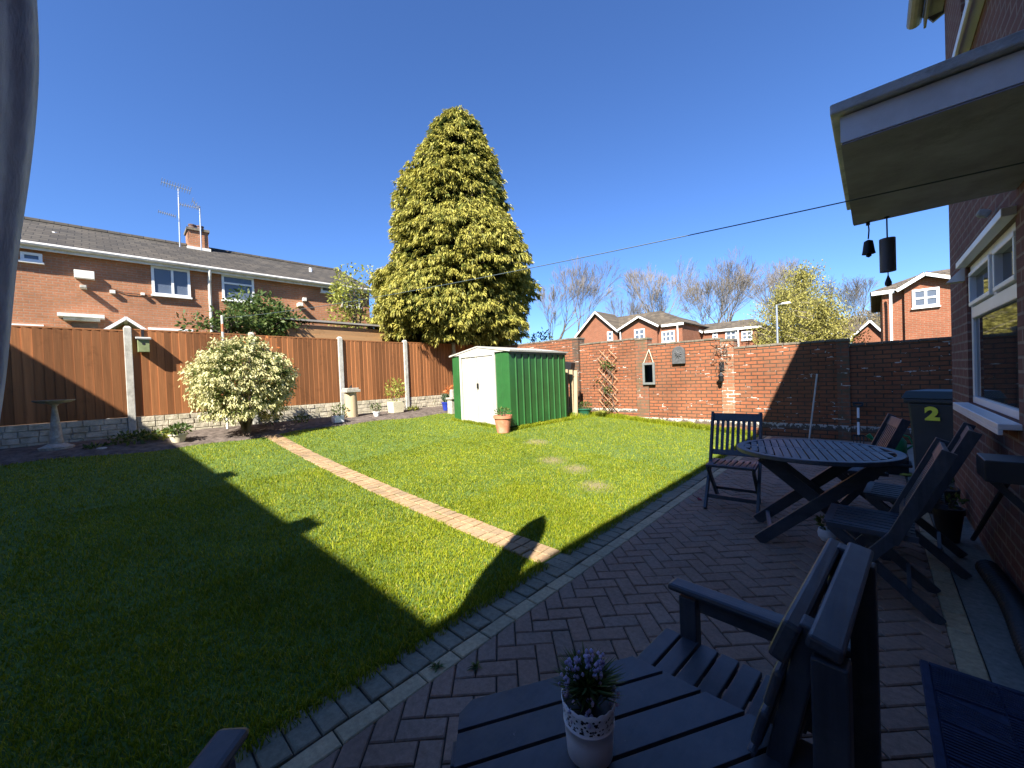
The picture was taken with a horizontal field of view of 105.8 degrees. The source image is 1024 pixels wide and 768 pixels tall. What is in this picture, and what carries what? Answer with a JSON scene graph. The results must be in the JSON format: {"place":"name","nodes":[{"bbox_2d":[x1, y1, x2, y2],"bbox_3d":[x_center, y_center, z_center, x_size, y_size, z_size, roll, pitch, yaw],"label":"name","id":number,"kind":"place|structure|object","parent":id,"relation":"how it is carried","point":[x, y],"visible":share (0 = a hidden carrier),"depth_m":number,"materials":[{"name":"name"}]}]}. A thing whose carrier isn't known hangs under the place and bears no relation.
{"place":"outdoors","nodes":[
{"label":"outdoors","id":0,"kind":"place"},
{"bbox_2d":[0,406,447,465],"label":"planting bed","id":1,"kind":"object","parent":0,"point":[8,456],"visible":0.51,"depth_m":7.18,"materials":[{"name":"soil"}]},
{"bbox_2d":[31,399,75,450],"bbox_3d":[-7.281,0.667,6.181,0.470,0.825,0.470,-1,1,43],"label":"bird bath","id":2,"kind":"object","parent":1,"relation":"on","point":[56,440],"visible":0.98,"depth_m":6.14,"materials":[{"name":"stone"}]},
{"bbox_2d":[106,429,162,446],"bbox_3d":[-6.509,0.936,6.682,0.694,0.334,0.653,-2,1,10],"label":"bed plant","id":3,"kind":"object","parent":1,"relation":"on","point":[143,432],"visible":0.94,"depth_m":6.61,"materials":[{"name":"green plant"}]},
{"bbox_2d":[139,428,182,439],"bbox_3d":[-6.395,0.932,7.047,0.580,0.292,0.647,-1,1,43],"label":"bed plant","id":4,"kind":"object","parent":1,"relation":"on","point":[165,435],"visible":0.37,"depth_m":6.97,"materials":[{"name":"green plant"}]},
{"bbox_2d":[160,422,192,442],"bbox_3d":[-5.929,0.848,6.876,0.421,0.367,0.427,-2,1,-9],"label":"flower pot","id":5,"kind":"object","parent":1,"relation":"on","point":[178,436],"visible":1,"depth_m":6.82,"materials":[{"name":"beige stone"}]},
{"bbox_2d":[177,332,300,435],"bbox_3d":[-5.196,0.016,7.611,1.695,2.044,2.065,-1,1,43],"label":"flowering shrub","id":6,"kind":"object","parent":1,"relation":"on","point":[214,361],"visible":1,"depth_m":7.18,"materials":[{"name":"green plant"}]},
{"bbox_2d":[289,411,311,422],"bbox_3d":[-4.827,0.790,8.874,0.463,0.324,0.507,-1,1,43],"label":"bed plant","id":7,"kind":"object","parent":1,"relation":"on","point":[299,416],"visible":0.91,"depth_m":8.81,"materials":[{"name":"green plant"}]},
{"bbox_2d":[331,413,343,422],"bbox_3d":[-4.078,0.765,9.077,0.260,0.268,0.220,-1,1,43],"label":"trough","id":8,"kind":"object","parent":1,"relation":"on","point":[338,418],"visible":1,"depth_m":9.01,"materials":[{"name":"white ceramic"}]},
{"bbox_2d":[330,403,348,416],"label":"bed plant","id":9,"kind":"object","parent":1,"relation":"on","point":[342,408],"visible":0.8,"depth_m":9.63,"materials":[{"name":"green plant"}]},
{"bbox_2d":[340,385,360,416],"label":"sundial pillar","id":10,"kind":"structure","parent":1,"relation":"on","point":[350,392],"depth_m":9.65,"materials":[{"name":"stone"}]},
{"bbox_2d":[384,377,404,412],"bbox_3d":[-3.175,0.292,10.579,0.608,0.971,0.625,-2,1,-7],"label":"square planter","id":11,"kind":"object","parent":1,"relation":"on","point":[394,406],"visible":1,"depth_m":10.50,"materials":[{"name":"beige stone"}]},
{"bbox_2d":[438,393,449,410],"bbox_3d":[-1.895,0.504,11.222,0.726,0.509,0.756,-2,1,-8],"label":"flower pot","id":12,"kind":"object","parent":1,"relation":"on","point":[444,402],"visible":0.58,"depth_m":11.11,"materials":[{"name":"ceramic"}]},
{"bbox_2d":[0,410,758,767],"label":"lawn","id":13,"kind":"structure","parent":0,"point":[172,481],"depth_m":3.10,"materials":[{"name":"plant"}]},
{"bbox_2d":[446,390,454,413],"bbox_3d":[-1.681,0.500,10.779,0.260,0.690,0.220,-1,1,43],"label":"stone ornament","id":14,"kind":"object","parent":13,"relation":"on","point":[450,402],"visible":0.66,"depth_m":10.71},
{"bbox_2d":[493,406,511,432],"bbox_3d":[-0.188,0.730,8.048,0.399,0.553,0.395,-1,1,43],"label":"flower pot","id":15,"kind":"object","parent":13,"relation":"on","point":[503,422],"visible":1,"depth_m":7.93,"materials":[{"name":"ceramic"}]},
{"bbox_2d":[449,346,567,426],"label":"metal shed","id":16,"kind":"structure","parent":13,"relation":"on","point":[526,385],"depth_m":8.95,"materials":[{"name":"green metal"}]},
{"bbox_2d":[462,357,478,421],"bbox_3d":[-0.997,0.152,9.204,0.523,1.535,0.016,-1,1,43],"label":"door","id":17,"kind":"structure","parent":16,"relation":"in","point":[469,365],"depth_m":9.20,"materials":[{"name":"beige metal"}]},
{"bbox_2d":[477,356,494,423],"bbox_3d":[-0.616,0.143,8.830,0.530,1.535,0.031,-1,1,43],"label":"door","id":18,"kind":"structure","parent":16,"relation":"in","point":[485,392],"depth_m":8.83,"materials":[{"name":"beige metal"}]},
{"bbox_2d":[578,401,591,415],"bbox_3d":[1.984,0.660,10.592,0.465,0.403,0.453,-2,1,16],"label":"flower pot","id":19,"kind":"object","parent":13,"relation":"on","point":[584,410],"visible":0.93,"depth_m":10.47,"materials":[{"name":"plastic"}]},
{"bbox_2d":[265,434,559,566],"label":"garden path","id":20,"kind":"structure","parent":0,"point":[481,530],"depth_m":4.02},
{"bbox_2d":[24,0,949,343],"label":"sky","id":21,"kind":"structure","parent":0,"point":[611,125],"materials":[{"name":"blue"}]},
{"bbox_2d":[251,436,991,767],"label":"patio","id":22,"kind":"structure","parent":0,"point":[691,530],"depth_m":2.18,"materials":[{"name":"brick"}]},
{"bbox_2d":[0,0,38,417],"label":"furled parasol","id":23,"kind":"object","parent":22,"relation":"on","point":[19,57],"visible":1,"depth_m":0.66,"materials":[{"name":"grey fabric"}]},
{"bbox_2d":[234,436,766,767],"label":"patio edging","id":24,"kind":"object","parent":22,"relation":"on","point":[329,717],"visible":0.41,"depth_m":1.96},
{"bbox_2d":[188,538,881,767],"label":"companion seat","id":25,"kind":"object","parent":22,"relation":"on","point":[821,686],"visible":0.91,"depth_m":0.88,"materials":[{"name":"grey wood"}]},
{"bbox_2d":[549,641,625,767],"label":"lavender pot","id":26,"kind":"object","parent":25,"relation":"on","point":[588,690],"visible":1,"depth_m":0.80,"materials":[{"name":"white ceramic"}]},
{"bbox_2d":[280,436,989,767],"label":"patio border","id":27,"kind":"object","parent":22,"relation":"on","point":[967,654],"visible":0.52,"depth_m":2.02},
{"bbox_2d":[703,411,762,512],"bbox_3d":[2.277,0.786,3.983,0.476,0.955,0.578,-2,1,38],"label":"folding chair","id":28,"kind":"object","parent":22,"relation":"on","point":[738,418],"visible":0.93,"depth_m":4.05,"materials":[{"name":"grey wood"}]},
{"bbox_2d":[808,374,817,438],"bbox_3d":[5.741,0.431,7.389,0.339,1.241,0.026,-3,1,-24],"label":"cane pole","id":29,"kind":"object","parent":22,"relation":"on","point":[813,406],"visible":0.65,"depth_m":7.38,"materials":[{"name":"wood"}]},
{"bbox_2d":[737,438,907,560],"bbox_3d":[2.445,0.897,3.131,1.070,0.754,1.016,-2,1,31],"label":"round table","id":30,"kind":"object","parent":22,"relation":"on","point":[839,457],"visible":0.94,"depth_m":3.01,"materials":[{"name":"grey wood"}]},
{"bbox_2d":[814,514,835,541],"bbox_3d":[2.513,1.147,3.111,0.164,0.204,0.149,-1,1,43],"label":"pot","id":31,"kind":"object","parent":22,"relation":"on","point":[824,533],"visible":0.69,"depth_m":3.09,"materials":[{"name":"white ceramic"}]},
{"bbox_2d":[852,402,864,443],"bbox_3d":[6.206,0.689,6.944,0.160,0.722,0.246,-1,1,43],"label":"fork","id":32,"kind":"object","parent":22,"relation":"on","point":[858,420],"visible":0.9,"depth_m":6.93,"materials":[{"name":"metal"}]},
{"bbox_2d":[828,413,910,508],"bbox_3d":[3.284,0.761,3.635,0.567,0.936,0.467,-2,1,33],"label":"folding chair","id":33,"kind":"object","parent":22,"relation":"on","point":[891,431],"visible":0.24,"depth_m":3.51,"materials":[{"name":"brown wood"}]},
{"bbox_2d":[823,437,957,624],"bbox_3d":[2.249,0.812,2.350,0.476,0.955,0.579,-3,1,-45],"label":"folding chair","id":34,"kind":"object","parent":22,"relation":"on","point":[893,526],"visible":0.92,"depth_m":2.24,"materials":[{"name":"grey wood"}]},
{"bbox_2d":[885,454,912,474],"bbox_3d":[4.883,1.009,4.941,0.300,0.240,0.300,-1,1,43],"label":"plant stand","id":35,"kind":"object","parent":22,"relation":"on","point":[901,468],"visible":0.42,"depth_m":4.82,"materials":[{"name":"metal"}]},
{"bbox_2d":[866,433,912,453],"bbox_3d":[4.840,0.752,4.968,0.455,0.261,0.230,-1,1,43],"label":"watering can","id":36,"kind":"object","parent":35,"relation":"on","point":[902,446],"visible":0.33,"depth_m":4.83,"materials":[{"name":"green plastic"}]},
{"bbox_2d":[863,422,981,578],"bbox_3d":[2.898,0.771,2.780,0.486,0.975,0.590,-3,1,-43],"label":"folding chair","id":37,"kind":"object","parent":22,"relation":"on","point":[964,441],"visible":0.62,"depth_m":2.62,"materials":[{"name":"grey wood"}]},
{"bbox_2d":[919,659,1023,767],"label":"door mat","id":38,"kind":"object","parent":22,"relation":"on","point":[975,722],"depth_m":1.49,"materials":[{"name":"fabric"}]},
{"bbox_2d":[907,444,1023,691],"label":"concrete strip","id":39,"kind":"object","parent":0,"point":[1004,666],"depth_m":2.12,"materials":[{"name":"concrete"}]},
{"bbox_2d":[901,389,953,469],"bbox_3d":[5.024,0.601,4.502,0.611,1.061,0.506,-3,1,-23],"label":"wheelie bin","id":40,"kind":"object","parent":39,"relation":"on","point":[931,414],"visible":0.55,"depth_m":4.44,"materials":[{"name":"grey plastic"}]},
{"bbox_2d":[932,492,968,542],"bbox_3d":[3.424,1.025,3.034,0.214,0.388,0.197,-3,1,-31],"label":"black planter","id":41,"kind":"object","parent":39,"relation":"on","point":[948,524],"visible":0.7,"depth_m":2.98,"materials":[{"name":"plastic"}]},
{"bbox_2d":[931,478,960,513],"bbox_3d":[3.936,0.999,3.565,0.252,0.383,0.250,-1,1,43],"label":"plant","id":42,"kind":"object","parent":41,"relation":"in","point":[951,490],"visible":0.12,"depth_m":3.47,"materials":[{"name":"plant"}]},
{"bbox_2d":[970,483,1010,540],"bbox_3d":[3.106,0.849,2.528,0.028,0.764,1.250,-1,1,44],"label":"broom handle","id":43,"kind":"object","parent":39,"relation":"on","point":[997,498],"visible":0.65,"depth_m":2.50,"materials":[{"name":"black plastic"}]},
{"bbox_2d":[975,559,1023,667],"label":"drain hose","id":44,"kind":"object","parent":39,"relation":"on","point":[1007,594],"visible":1,"depth_m":2.11,"materials":[{"name":"black plastic"}]},
{"bbox_3d":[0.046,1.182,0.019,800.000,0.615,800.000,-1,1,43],"label":"ground","id":45,"kind":"structure","parent":0,"visible":0},
{"bbox_2d":[0,325,128,448],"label":"wooden fence","id":46,"kind":"object","parent":45,"relation":"on","point":[84,368],"visible":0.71,"depth_m":6.67,"materials":[{"name":"wood"}]},
{"bbox_2d":[123,326,136,433],"bbox_3d":[-7.155,0.092,7.267,0.120,2.355,0.110,-1,1,43],"label":"fence post","id":47,"kind":"object","parent":45,"relation":"on","point":[129,373],"visible":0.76,"depth_m":7.22,"materials":[{"name":"concrete"}]},
{"bbox_2d":[131,329,248,434],"bbox_3d":[-6.495,0.003,7.994,0.094,2.154,1.859,-1,1,43],"label":"wooden fence","id":48,"kind":"object","parent":45,"relation":"on","point":[159,390],"visible":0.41,"depth_m":7.63,"materials":[{"name":"wood"}]},
{"bbox_2d":[135,330,150,351],"bbox_3d":[-6.968,-0.819,7.323,0.201,0.430,0.210,-1,1,43],"label":"bird box","id":49,"kind":"object","parent":48,"relation":"attached to","point":[143,344],"visible":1,"depth_m":7.29,"materials":[{"name":"green paint"}]},
{"bbox_2d":[11,216,372,425],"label":"terraced house","id":50,"kind":"structure","parent":45,"relation":"on","point":[72,275],"depth_m":12.97,"materials":[{"name":"orange brick"}]},
{"bbox_2d":[18,251,44,264],"bbox_3d":[-13.691,-3.594,11.039,0.120,0.300,0.460,-1,1,45],"label":"window","id":51,"kind":"structure","parent":50,"relation":"in","point":[25,257],"depth_m":11.04,"materials":[{"name":"white plastic"}]},
{"bbox_2d":[72,322,97,328],"bbox_3d":[-12.917,-0.415,11.798,0.038,2.874,0.540,-1,1,45],"label":"door","id":52,"kind":"structure","parent":50,"relation":"in","point":[74,325],"depth_m":11.75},
{"bbox_2d":[151,265,191,299],"bbox_3d":[-11.572,-3.439,13.169,0.120,1.003,1.054,-1,1,45],"label":"window","id":53,"kind":"structure","parent":50,"relation":"in","point":[166,282],"depth_m":13.17,"materials":[{"name":"white plastic"}]},
{"bbox_2d":[158,179,190,246],"bbox_3d":[-13.668,-6.697,15.752,0.503,2.897,1.039,-1,1,43],"label":"tv aerial","id":54,"kind":"object","parent":50,"relation":"attached to","point":[178,205],"visible":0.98,"depth_m":15.81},
{"bbox_2d":[180,199,201,249],"bbox_3d":[-13.325,-6.558,16.115,0.403,2.277,0.661,-1,1,43],"label":"tv aerial","id":55,"kind":"object","parent":50,"relation":"attached to","point":[199,207],"visible":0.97,"depth_m":16.30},
{"bbox_2d":[221,274,253,302],"bbox_3d":[-10.240,-3.543,14.513,0.120,0.976,1.062,-1,1,45],"label":"window","id":56,"kind":"structure","parent":50,"relation":"in","point":[228,281],"depth_m":14.47,"materials":[{"name":"white plastic"}]},
{"bbox_2d":[174,303,265,333],"bbox_3d":[-6.933,-0.510,9.356,1.012,2.870,1.821,-1,1,43],"label":"garden shrub","id":57,"kind":"object","parent":45,"relation":"on","point":[235,324],"visible":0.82,"depth_m":9.28,"materials":[{"name":"green plant"}]},
{"bbox_2d":[221,315,228,428],"bbox_3d":[-5.902,-0.149,7.969,0.049,2.512,0.049,-1,1,43],"label":"line pole","id":58,"kind":"object","parent":45,"relation":"on","point":[222,332],"visible":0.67,"depth_m":7.95,"materials":[{"name":"white paint"}]},
{"bbox_2d":[227,162,1023,317],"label":"washing line","id":59,"kind":"object","parent":58,"relation":"attached to","point":[709,230],"visible":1,"depth_m":2.38,"materials":[{"name":"plastic"}]},
{"bbox_2d":[216,285,313,335],"bbox_3d":[-6.600,-0.895,10.531,1.578,3.576,2.363,-1,1,43],"label":"garden shrub","id":60,"kind":"object","parent":45,"relation":"on","point":[273,322],"visible":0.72,"depth_m":10.25,"materials":[{"name":"green plant"}]},
{"bbox_2d":[254,335,340,423],"bbox_3d":[-5.151,-0.068,9.433,0.094,2.143,1.859,-1,1,43],"label":"wooden fence","id":61,"kind":"object","parent":45,"relation":"on","point":[315,360],"visible":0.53,"depth_m":9.59,"materials":[{"name":"wood"}]},
{"bbox_2d":[336,337,344,414],"bbox_3d":[-4.467,-0.059,10.144,0.120,2.355,0.110,-1,1,43],"label":"fence post","id":62,"kind":"object","parent":45,"relation":"on","point":[341,368],"visible":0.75,"depth_m":10.09,"materials":[{"name":"concrete"}]},
{"bbox_2d":[277,317,412,405],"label":"timber shed","id":63,"kind":"structure","parent":45,"relation":"on","point":[316,331],"depth_m":11.48,"materials":[{"name":"brown wood"}]},
{"bbox_2d":[323,262,378,328],"bbox_3d":[-6.228,-1.996,15.575,1.840,5.587,2.713,-1,1,43],"label":"young tree","id":64,"kind":"object","parent":45,"relation":"on","point":[354,311],"visible":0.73,"depth_m":15.15,"materials":[{"name":"green plant"}]},
{"bbox_2d":[342,340,405,413],"bbox_3d":[-3.823,-0.135,10.852,0.095,2.128,1.809,-1,1,43],"label":"wooden fence","id":65,"kind":"object","parent":45,"relation":"on","point":[371,368],"visible":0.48,"depth_m":10.77,"materials":[{"name":"wood"}]},
{"bbox_2d":[402,340,409,408],"bbox_3d":[-3.157,-0.132,11.545,0.120,2.355,0.110,-1,1,43],"label":"fence post","id":66,"kind":"object","parent":45,"relation":"on","point":[406,378],"visible":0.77,"depth_m":11.49,"materials":[{"name":"concrete"}]},
{"bbox_2d":[407,342,452,407],"bbox_3d":[-2.547,-0.216,12.217,0.095,2.148,1.708,-1,1,43],"label":"wooden fence","id":67,"kind":"object","parent":45,"relation":"on","point":[430,370],"visible":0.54,"depth_m":12.11,"materials":[{"name":"wood"}]},
{"bbox_2d":[365,105,541,348],"bbox_3d":[-2.225,-4.360,13.739,6.311,10.857,6.290,-1,1,43],"label":"golden conifer","id":68,"kind":"object","parent":45,"relation":"on","point":[450,221],"visible":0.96,"depth_m":12.18,"materials":[{"name":"green plant"}]},
{"bbox_2d":[455,344,481,352],"bbox_3d":[-1.469,-0.275,13.371,0.094,2.146,1.229,-1,1,43],"label":"wooden fence","id":69,"kind":"object","parent":45,"relation":"on","point":[459,348],"depth_m":13.10,"materials":[{"name":"wood"}]},
{"bbox_2d":[527,327,557,342],"bbox_3d":[1.341,-0.827,15.800,1.551,3.051,1.546,-2,1,-15],"label":"blue conifer","id":70,"kind":"object","parent":45,"relation":"on","point":[534,339],"visible":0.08,"depth_m":15.83,"materials":[{"name":"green plant"}]},
{"bbox_2d":[566,369,577,415],"bbox_3d":[1.623,0.292,10.530,0.381,1.392,0.062,-2,1,30],"label":"timber board","id":71,"kind":"object","parent":45,"relation":"on","point":[574,402],"visible":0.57,"depth_m":10.50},
{"bbox_2d":[534,256,622,339],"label":"bare tree","id":72,"kind":"object","parent":45,"relation":"on","point":[564,294],"visible":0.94,"depth_m":58.56,"materials":[{"name":"plant"}]},
{"bbox_2d":[558,258,624,331],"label":"bare tree","id":73,"kind":"object","parent":45,"relation":"on","point":[591,275],"visible":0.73,"depth_m":61.60,"materials":[{"name":"plant"}]},
{"bbox_2d":[594,360,615,413],"bbox_3d":[2.517,0.167,10.503,0.767,1.652,0.217,-1,1,43],"label":"climbing plant","id":74,"kind":"object","parent":45,"relation":"on","point":[607,387],"visible":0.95,"depth_m":10.43,"materials":[{"name":"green plant"}]},
{"bbox_2d":[601,284,648,316],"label":"bare tree","id":75,"kind":"object","parent":45,"relation":"on","point":[631,310],"visible":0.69,"depth_m":77.61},
{"bbox_2d":[574,311,709,342],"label":"estate house","id":76,"kind":"structure","parent":45,"relation":"on","point":[656,327],"depth_m":29.45,"materials":[{"name":"red brick"}]},
{"bbox_2d":[634,328,644,337],"bbox_3d":[9.519,-3.694,28.927,0.812,0.817,0.050,-1,1,43],"label":"window","id":77,"kind":"structure","parent":76,"relation":"in","point":[638,333],"depth_m":28.90,"materials":[{"name":"white plastic"}]},
{"bbox_2d":[661,330,675,342],"bbox_3d":[11.175,-3.384,27.738,0.981,0.836,0.110,-1,1,43],"label":"window","id":78,"kind":"structure","parent":76,"relation":"in","point":[667,336],"depth_m":27.75,"materials":[{"name":"white plastic"}]},
{"bbox_2d":[638,286,670,311],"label":"bare tree","id":79,"kind":"object","parent":45,"relation":"on","point":[660,307],"visible":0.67,"depth_m":65.46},
{"bbox_2d":[619,257,702,315],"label":"bare tree","id":80,"kind":"object","parent":45,"relation":"on","point":[635,285],"visible":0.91,"depth_m":63.44,"materials":[{"name":"plant"}]},
{"bbox_2d":[675,256,758,323],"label":"bare tree","id":81,"kind":"object","parent":45,"relation":"on","point":[741,283],"visible":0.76,"depth_m":54.48,"materials":[{"name":"plant"}]},
{"bbox_2d":[500,337,952,444],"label":"brick wall","id":82,"kind":"structure","parent":45,"relation":"on","point":[774,383],"depth_m":8.00,"materials":[{"name":"brick"}]},
{"bbox_2d":[565,361,574,374],"bbox_3d":[1.619,-0.460,11.176,0.342,0.398,0.236,-1,1,43],"label":"storage box","id":83,"kind":"object","parent":82,"relation":"attached to","point":[569,365],"visible":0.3,"depth_m":11.08,"materials":[{"name":"black plastic"}]},
{"bbox_2d":[597,349,618,411],"bbox_3d":[2.592,-0.092,10.481,0.576,1.675,0.026,-1,1,43],"label":"trellis","id":84,"kind":"object","parent":82,"relation":"attached to","point":[607,379],"visible":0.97,"depth_m":10.48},
{"bbox_2d":[642,349,655,384],"bbox_3d":[3.421,-0.425,9.704,0.316,0.882,0.050,-1,1,43],"label":"garden mirror","id":85,"kind":"object","parent":82,"relation":"hanging from","point":[648,372],"visible":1,"depth_m":9.70,"materials":[{"name":"grey wood"}]},
{"bbox_2d":[672,346,685,363],"bbox_3d":[3.950,-0.688,9.202,0.300,0.418,0.090,-1,1,43],"label":"wall plaque","id":86,"kind":"object","parent":82,"relation":"attached to","point":[678,355],"depth_m":9.18,"materials":[{"name":"grey stone"}]},
{"bbox_2d":[684,318,779,346],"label":"estate house","id":87,"kind":"structure","parent":45,"relation":"on","point":[735,330],"depth_m":28.77,"materials":[{"name":"red brick"}]},
{"bbox_2d":[725,330,736,338],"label":"window","id":88,"kind":"structure","parent":87,"relation":"in","point":[731,334],"depth_m":28.55,"materials":[{"name":"white plastic"}]},
{"bbox_2d":[741,331,752,340],"bbox_3d":[16.892,-3.469,27.869,0.748,0.696,0.110,-1,1,43],"label":"window","id":89,"kind":"structure","parent":87,"relation":"in","point":[744,334],"depth_m":27.89,"materials":[{"name":"white plastic"}]},
{"bbox_2d":[710,278,758,321],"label":"bare tree","id":90,"kind":"object","parent":45,"relation":"on","point":[729,301],"visible":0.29,"depth_m":64.70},
{"bbox_2d":[686,247,789,324],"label":"bare tree","id":91,"kind":"object","parent":45,"relation":"on","point":[707,287],"visible":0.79,"depth_m":52.11,"materials":[{"name":"plant"}]},
{"bbox_2d":[742,258,800,320],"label":"bare tree","id":92,"kind":"object","parent":45,"relation":"on","point":[761,287],"visible":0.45,"depth_m":45.15,"materials":[{"name":"plant"}]},
{"bbox_2d":[760,256,799,326],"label":"bare tree","id":93,"kind":"object","parent":45,"relation":"on","point":[779,268],"visible":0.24,"depth_m":48.04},
{"bbox_2d":[776,301,790,342],"bbox_3d":[14.469,-1.913,20.621,0.727,4.838,0.180,-1,1,43],"label":"street lamp","id":94,"kind":"object","parent":45,"relation":"on","point":[777,335],"visible":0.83,"depth_m":20.74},
{"bbox_2d":[739,282,843,344],"bbox_3d":[18.161,-3.208,25.361,5.451,6.988,5.140,-3,1,-29],"label":"spring tree","id":95,"kind":"object","parent":45,"relation":"on","point":[785,296],"visible":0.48,"depth_m":25.23,"materials":[{"name":"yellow plant"}]},
{"bbox_2d":[756,259,858,342],"bbox_3d":[19.830,-4.162,26.354,5.633,8.733,5.452,-1,1,43],"label":"spring tree","id":96,"kind":"object","parent":45,"relation":"on","point":[804,276],"visible":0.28,"depth_m":25.91,"materials":[{"name":"yellow plant"}]},
{"bbox_2d":[782,288,878,344],"bbox_3d":[18.897,-2.777,23.216,4.480,6.137,4.896,-1,1,43],"label":"spring tree","id":97,"kind":"object","parent":45,"relation":"on","point":[824,312],"visible":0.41,"depth_m":23.00,"materials":[{"name":"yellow plant"}]},
{"bbox_2d":[808,273,879,329],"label":"bare tree","id":98,"kind":"object","parent":45,"relation":"on","point":[856,296],"visible":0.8,"depth_m":45.71,"materials":[{"name":"plant"}]},
{"bbox_2d":[813,314,879,338],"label":"distant thicket","id":99,"kind":"object","parent":45,"relation":"on","point":[858,319],"visible":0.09,"depth_m":52.99,"materials":[{"name":"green plant"}]},
{"bbox_2d":[848,320,880,342],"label":"estate house","id":100,"kind":"structure","parent":45,"relation":"on","point":[871,325],"depth_m":29.22,"materials":[{"name":"red brick"}]},
{"bbox_2d":[864,308,879,326],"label":"bare tree","id":101,"kind":"object","parent":45,"relation":"on","point":[868,313],"visible":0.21,"depth_m":46.42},
{"bbox_2d":[870,269,950,341],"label":"estate house","id":102,"kind":"structure","parent":45,"relation":"on","point":[917,306],"depth_m":16.48,"materials":[{"name":"red brick"}]},
{"bbox_2d":[911,287,940,309],"bbox_3d":[17.338,-3.595,16.242,0.850,0.823,0.110,-1,1,43],"label":"window","id":103,"kind":"structure","parent":102,"relation":"in","point":[927,297],"depth_m":16.24,"materials":[{"name":"white plastic"}]},
{"bbox_2d":[830,0,1023,596],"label":"brick house","id":104,"kind":"structure","parent":45,"relation":"on","point":[958,111],"depth_m":2.14,"materials":[{"name":"red brick"}]},
{"bbox_2d":[862,222,875,257],"bbox_3d":[2.286,-0.935,2.486,0.068,0.245,0.066,-1,1,43],"label":"hanging bell","id":105,"kind":"object","parent":104,"relation":"hanging from","point":[868,250],"visible":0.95,"depth_m":2.48,"materials":[{"name":"metal"}]},
{"bbox_2d":[879,216,896,286],"bbox_3d":[2.339,-0.833,2.414,0.076,0.450,0.076,-1,1,43],"label":"wind chime","id":106,"kind":"object","parent":104,"relation":"hanging from","point":[887,254],"visible":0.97,"depth_m":2.39,"materials":[{"name":"metal"}]},
{"bbox_2d":[952,0,984,56],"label":"window","id":107,"kind":"structure","parent":104,"relation":"in","point":[973,8],"depth_m":2.76,"materials":[{"name":"white plastic"}]},
{"bbox_2d":[953,205,1021,434],"bbox_3d":[3.318,-0.375,2.701,0.177,1.255,1.680,-1,1,43],"label":"window","id":108,"kind":"structure","parent":104,"relation":"in","point":[992,280],"depth_m":2.60,"materials":[{"name":"white plastic"}]},
{"bbox_2d":[976,453,1023,512],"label":"wall shelf","id":109,"kind":"object","parent":104,"relation":"attached to","point":[996,471],"depth_m":1.85,"materials":[{"name":"black plastic"}]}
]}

